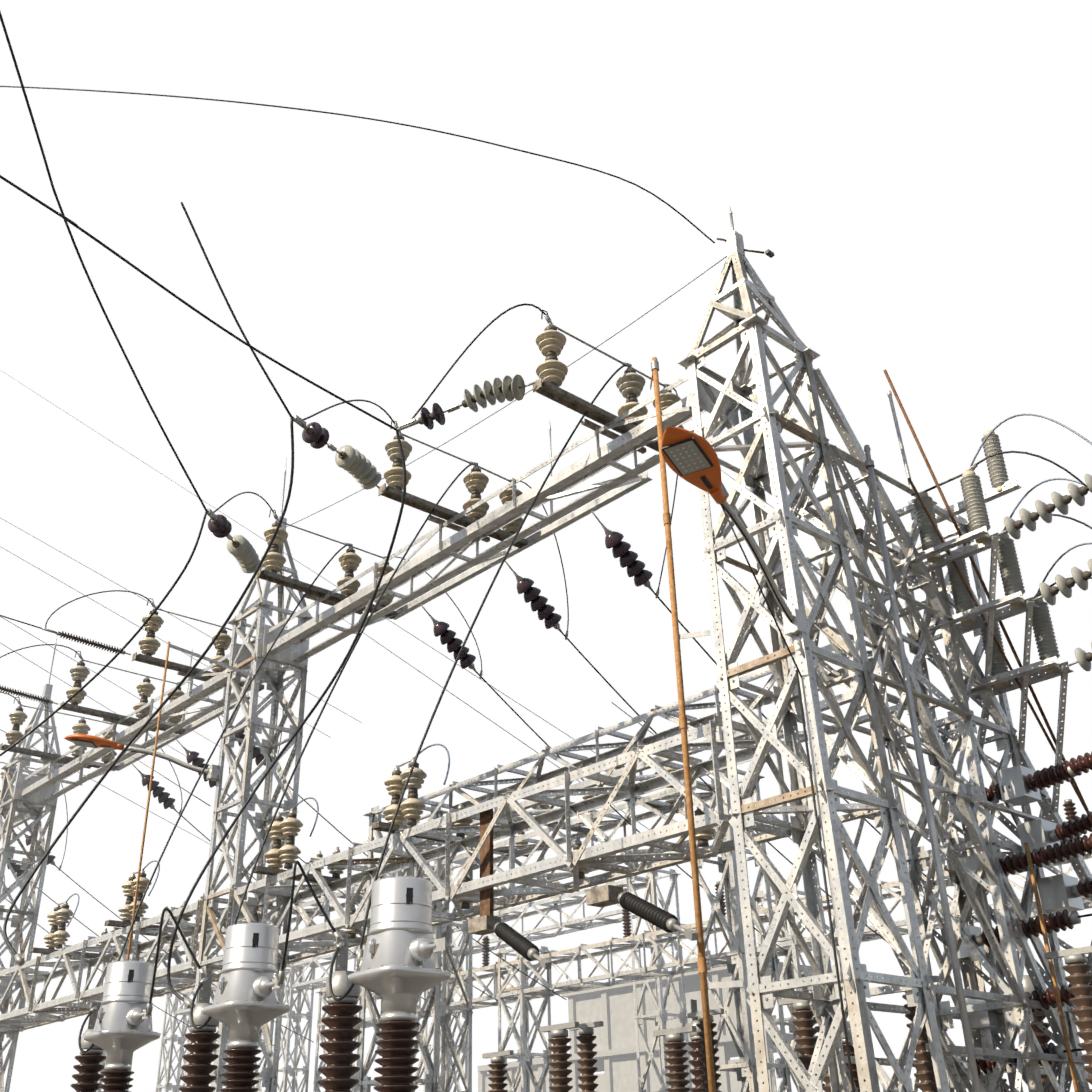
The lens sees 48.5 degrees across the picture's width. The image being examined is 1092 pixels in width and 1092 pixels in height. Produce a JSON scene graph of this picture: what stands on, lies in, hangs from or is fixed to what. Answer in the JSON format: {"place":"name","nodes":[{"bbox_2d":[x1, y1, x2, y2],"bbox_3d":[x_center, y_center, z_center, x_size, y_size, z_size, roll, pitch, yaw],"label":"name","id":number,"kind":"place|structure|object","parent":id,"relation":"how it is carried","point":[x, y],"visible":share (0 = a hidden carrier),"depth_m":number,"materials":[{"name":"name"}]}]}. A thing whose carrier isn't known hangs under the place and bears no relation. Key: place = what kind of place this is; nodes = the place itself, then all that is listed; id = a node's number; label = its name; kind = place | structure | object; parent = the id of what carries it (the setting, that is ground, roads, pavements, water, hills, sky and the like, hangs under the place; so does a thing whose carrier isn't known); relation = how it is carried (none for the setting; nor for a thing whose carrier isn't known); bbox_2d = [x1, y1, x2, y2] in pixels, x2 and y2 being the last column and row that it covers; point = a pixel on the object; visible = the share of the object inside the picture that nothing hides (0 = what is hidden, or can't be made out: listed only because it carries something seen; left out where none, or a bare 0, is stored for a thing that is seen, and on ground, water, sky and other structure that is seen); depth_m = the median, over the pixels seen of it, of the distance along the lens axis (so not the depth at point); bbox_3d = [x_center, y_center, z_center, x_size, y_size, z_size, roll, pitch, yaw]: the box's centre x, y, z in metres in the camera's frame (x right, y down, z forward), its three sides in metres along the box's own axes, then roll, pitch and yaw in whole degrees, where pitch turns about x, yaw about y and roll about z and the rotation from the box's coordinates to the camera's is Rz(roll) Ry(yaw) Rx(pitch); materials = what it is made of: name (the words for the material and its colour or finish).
{"place":"outdoors","nodes":[
{"label":"outdoors","id":0,"kind":"place"},
{"bbox_2d":[0,0,1091,1091],"label":"sky","id":1,"kind":"structure","parent":0,"point":[916,175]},
{"bbox_2d":[478,962,815,1091],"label":"concrete building","id":2,"kind":"structure","parent":0,"point":[612,1009],"depth_m":65.92,"materials":[{"name":"beige concrete"}]},
{"label":"ground","id":3,"kind":"structure","parent":0,"visible":0},
{"bbox_2d":[0,638,64,1091],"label":"tower","id":4,"kind":"structure","parent":3,"relation":"on","point":[37,815],"depth_m":24.67,"materials":[{"name":"metal"}]},
{"bbox_2d":[0,598,274,804],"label":"switch beam","id":5,"kind":"structure","parent":4,"relation":"attached to","point":[37,789],"depth_m":21.84,"materials":[{"name":"metal"}]},
{"bbox_2d":[70,1002,105,1091],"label":"insulator","id":6,"kind":"object","parent":3,"relation":"on","point":[89,1068],"visible":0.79,"depth_m":13.13,"materials":[{"name":"ceramic"}]},
{"bbox_2d":[96,957,144,1091],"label":"lattice tower","id":7,"kind":"structure","parent":3,"relation":"on","point":[103,968],"depth_m":31.03,"materials":[{"name":"metal"}]},
{"bbox_2d":[83,961,160,1091],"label":"current transformer","id":8,"kind":"object","parent":3,"relation":"on","point":[122,1032],"visible":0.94,"depth_m":12.18,"materials":[{"name":"metal"}]},
{"bbox_2d":[155,990,193,1091],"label":"bay column","id":9,"kind":"structure","parent":3,"relation":"on","point":[181,1040],"depth_m":43.89,"materials":[{"name":"metal"}]},
{"bbox_2d":[179,973,220,1091],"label":"breaker pole","id":10,"kind":"object","parent":3,"relation":"on","point":[201,1047],"visible":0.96,"depth_m":11.44,"materials":[{"name":"ceramic"}]},
{"bbox_2d":[202,923,290,1091],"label":"current transformer","id":11,"kind":"object","parent":3,"relation":"on","point":[245,1006],"visible":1,"depth_m":10.52,"materials":[{"name":"metal"}]},
{"bbox_2d":[184,457,313,1091],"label":"tower","id":12,"kind":"structure","parent":3,"relation":"on","point":[254,723],"depth_m":17.95,"materials":[{"name":"metal"}]},
{"bbox_2d":[64,734,219,805],"bbox_3d":[-6.029,3.320,17.975,2.361,1.078,0.438,-1,-28,-1],"label":"street lamp","id":13,"kind":"object","parent":12,"relation":"attached to","point":[212,771],"visible":0.94,"depth_m":18.07,"materials":[{"name":"orange metal"}]},
{"bbox_2d":[0,715,791,1031],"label":"truss","id":14,"kind":"object","parent":12,"relation":"attached to","point":[490,829],"visible":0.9,"depth_m":13.76,"materials":[{"name":"metal"}]},
{"bbox_2d":[0,256,1091,926],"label":"background conductors","id":15,"kind":"object","parent":14,"relation":"on","point":[442,654],"visible":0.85,"depth_m":19.60,"materials":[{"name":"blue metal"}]},
{"bbox_2d":[0,11,1091,1052],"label":"conductors","id":16,"kind":"object","parent":15,"relation":"attached to","point":[150,1004],"visible":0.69,"depth_m":13.32,"materials":[{"name":"black"}]},
{"bbox_2d":[407,628,906,850],"bbox_3d":[0.991,2.881,16.239,0.903,0.805,8.488,21,-35,-37],"label":"truss","id":17,"kind":"object","parent":14,"relation":"attached to","point":[755,701],"visible":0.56,"depth_m":16.22,"materials":[{"name":"grey metal"}]},
{"bbox_2d":[126,357,854,1091],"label":"operating rods","id":18,"kind":"object","parent":12,"relation":"attached to","point":[702,959],"visible":1,"depth_m":10.82,"materials":[{"name":"metal"}]},
{"bbox_2d":[255,310,738,667],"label":"switch beam","id":19,"kind":"structure","parent":12,"relation":"attached to","point":[628,423],"depth_m":15.26,"materials":[{"name":"metal"}]},
{"bbox_2d":[0,471,652,877],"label":"side strings","id":20,"kind":"object","parent":19,"relation":"hanging from","point":[624,553],"visible":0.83,"depth_m":17.51,"materials":[{"name":"ceramic"}]},
{"bbox_2d":[207,374,534,573],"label":"strain strings","id":21,"kind":"object","parent":19,"relation":"attached to","point":[358,466],"visible":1,"depth_m":13.79,"materials":[{"name":"ceramic"}]},
{"bbox_2d":[222,916,280,1091],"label":"lattice tower","id":22,"kind":"structure","parent":3,"relation":"on","point":[270,1032],"depth_m":26.58,"materials":[{"name":"metal"}]},
{"bbox_2d":[273,960,315,1091],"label":"bay column","id":23,"kind":"structure","parent":3,"relation":"on","point":[286,1069],"depth_m":38.59,"materials":[{"name":"metal"}]},
{"bbox_2d":[313,986,361,1091],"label":"column","id":24,"kind":"structure","parent":3,"relation":"on","point":[324,1000],"depth_m":30.71,"materials":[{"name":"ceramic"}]},
{"bbox_2d":[317,937,362,1091],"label":"breaker pole","id":25,"kind":"object","parent":3,"relation":"on","point":[340,1046],"visible":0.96,"depth_m":9.84,"materials":[{"name":"ceramic"}]},
{"bbox_2d":[348,876,450,1091],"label":"current transformer","id":26,"kind":"object","parent":3,"relation":"on","point":[399,972],"visible":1,"depth_m":8.99,"materials":[{"name":"metal"}]},
{"bbox_2d":[357,798,447,1091],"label":"tower","id":27,"kind":"structure","parent":3,"relation":"on","point":[430,1081],"depth_m":18.22,"materials":[{"name":"metal"}]},
{"bbox_2d":[411,855,475,1091],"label":"next bay column","id":28,"kind":"structure","parent":3,"relation":"on","point":[445,1007],"depth_m":22.07,"materials":[{"name":"metal"}]},
{"bbox_2d":[114,761,716,986],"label":"bay beams","id":29,"kind":"structure","parent":28,"relation":"attached to","point":[670,795],"depth_m":21.25,"materials":[{"name":"metal"}]},
{"bbox_2d":[423,922,467,1091],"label":"bay column","id":30,"kind":"structure","parent":3,"relation":"on","point":[464,1059],"depth_m":32.98,"materials":[{"name":"metal"}]},
{"bbox_2d":[482,1050,513,1091],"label":"disconnector post","id":31,"kind":"object","parent":3,"relation":"on","point":[498,1065],"visible":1,"depth_m":14.04,"materials":[{"name":"ceramic"}]},
{"bbox_2d":[495,946,552,1091],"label":"column","id":32,"kind":"structure","parent":3,"relation":"on","point":[524,1056],"depth_m":25.74,"materials":[{"name":"metal"}]},
{"bbox_2d":[540,1022,578,1091],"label":"disconnector post","id":33,"kind":"object","parent":3,"relation":"on","point":[560,1064],"visible":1,"depth_m":11.59,"materials":[{"name":"ceramic"}]},
{"bbox_2d":[569,1021,603,1091],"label":"disconnector post","id":34,"kind":"object","parent":3,"relation":"on","point":[586,1046],"visible":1,"depth_m":13.34,"materials":[{"name":"ceramic"}]},
{"bbox_2d":[626,866,691,1091],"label":"bay column","id":35,"kind":"structure","parent":3,"relation":"on","point":[661,1018],"depth_m":27.73,"materials":[{"name":"metal"}]},
{"bbox_2d":[173,863,651,1015],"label":"bay beams","id":36,"kind":"structure","parent":35,"relation":"attached to","point":[556,900],"depth_m":31.73,"materials":[{"name":"metal"}]},
{"bbox_2d":[653,1026,696,1091],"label":"disconnector post","id":37,"kind":"object","parent":3,"relation":"on","point":[676,1060],"visible":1,"depth_m":11.23,"materials":[{"name":"ceramic"}]},
{"bbox_2d":[685,999,705,1091],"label":"insulator","id":38,"kind":"object","parent":3,"relation":"on","point":[696,1062],"visible":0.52,"depth_m":16.83,"materials":[{"name":"ceramic"}]},
{"bbox_2d":[687,1008,723,1091],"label":"disconnector post","id":39,"kind":"object","parent":3,"relation":"on","point":[700,1026],"visible":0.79,"depth_m":13.39,"materials":[{"name":"ceramic"}]},
{"bbox_2d":[683,768,791,1091],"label":"next bay column","id":40,"kind":"structure","parent":3,"relation":"on","point":[745,1069],"depth_m":17.31,"materials":[{"name":"metal"}]},
{"bbox_2d":[750,886,819,1091],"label":"column","id":41,"kind":"structure","parent":3,"relation":"on","point":[787,935],"depth_m":21.07,"materials":[{"name":"metal"}]},
{"bbox_2d":[354,799,1091,1028],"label":"beam","id":42,"kind":"structure","parent":41,"relation":"attached to","point":[657,972],"depth_m":24.11,"materials":[{"name":"metal"}]},
{"bbox_2d":[778,996,824,1086],"bbox_3d":[2.380,5.493,10.402,0.520,3.083,0.520,21,-35,-37],"label":"disconnector post","id":43,"kind":"object","parent":3,"relation":"on","point":[804,1023],"visible":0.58,"depth_m":10.92,"materials":[{"name":"ceramic"}]},
{"bbox_2d":[678,207,949,1091],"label":"tower","id":44,"kind":"structure","parent":3,"relation":"on","point":[763,424],"depth_m":10.68,"materials":[{"name":"metal"}]},
{"bbox_2d":[661,427,807,676],"bbox_3d":[1.583,0.114,9.702,0.393,1.268,2.450,-18,-32,28],"label":"street lamp","id":45,"kind":"object","parent":44,"relation":"attached to","point":[690,457],"visible":0.98,"depth_m":9.46,"materials":[{"name":"orange metal"}]},
{"bbox_2d":[799,986,830,1091],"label":"insulator","id":46,"kind":"object","parent":3,"relation":"on","point":[827,1086],"visible":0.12,"depth_m":12.17,"materials":[{"name":"ceramic"}]},
{"bbox_2d":[841,1021,866,1091],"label":"insulator","id":47,"kind":"object","parent":3,"relation":"on","point":[854,1068],"visible":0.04,"depth_m":15.05,"materials":[{"name":"metal"}]},
{"bbox_2d":[749,430,1088,1091],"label":"tower","id":48,"kind":"structure","parent":3,"relation":"on","point":[1014,1001],"depth_m":11.92,"materials":[{"name":"metal"}]},
{"bbox_2d":[940,764,1091,1091],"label":"edge bushings","id":49,"kind":"object","parent":48,"relation":"attached to","point":[982,1023],"visible":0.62,"depth_m":11.38,"materials":[{"name":"ceramic"}]},
{"bbox_2d":[1024,842,1079,1091],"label":"operating rod","id":50,"kind":"object","parent":48,"relation":"attached to","point":[1054,980],"visible":1,"depth_m":10.75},
{"bbox_2d":[749,368,1091,1091],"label":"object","id":51,"kind":"object","parent":3,"relation":"on","point":[1061,891],"visible":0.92,"depth_m":12.16,"materials":[{"name":"grey metal"}]},
{"bbox_2d":[902,976,939,1091],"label":"disconnector post","id":52,"kind":"object","parent":3,"relation":"on","point":[925,1075],"visible":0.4,"depth_m":10.62,"materials":[{"name":"ceramic"}]},
{"bbox_2d":[1016,950,1057,1091],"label":"bushing","id":53,"kind":"object","parent":3,"relation":"on","point":[1042,1037],"visible":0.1,"depth_m":13.49,"materials":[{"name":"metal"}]},
{"bbox_2d":[1044,946,1091,1091],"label":"disconnector post","id":54,"kind":"object","parent":3,"relation":"on","point":[1077,968],"visible":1,"depth_m":10.09,"materials":[{"name":"red brown porcelain"},{"name":"galvanised steel"}]},
{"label":"tower","id":55,"kind":"object","parent":3,"relation":"on","visible":0},
{"bbox_2d":[0,762,37,824],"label":"switch beam","id":56,"kind":"structure","parent":55,"relation":"attached to","point":[17,816],"depth_m":25.93,"materials":[{"name":"metal"}]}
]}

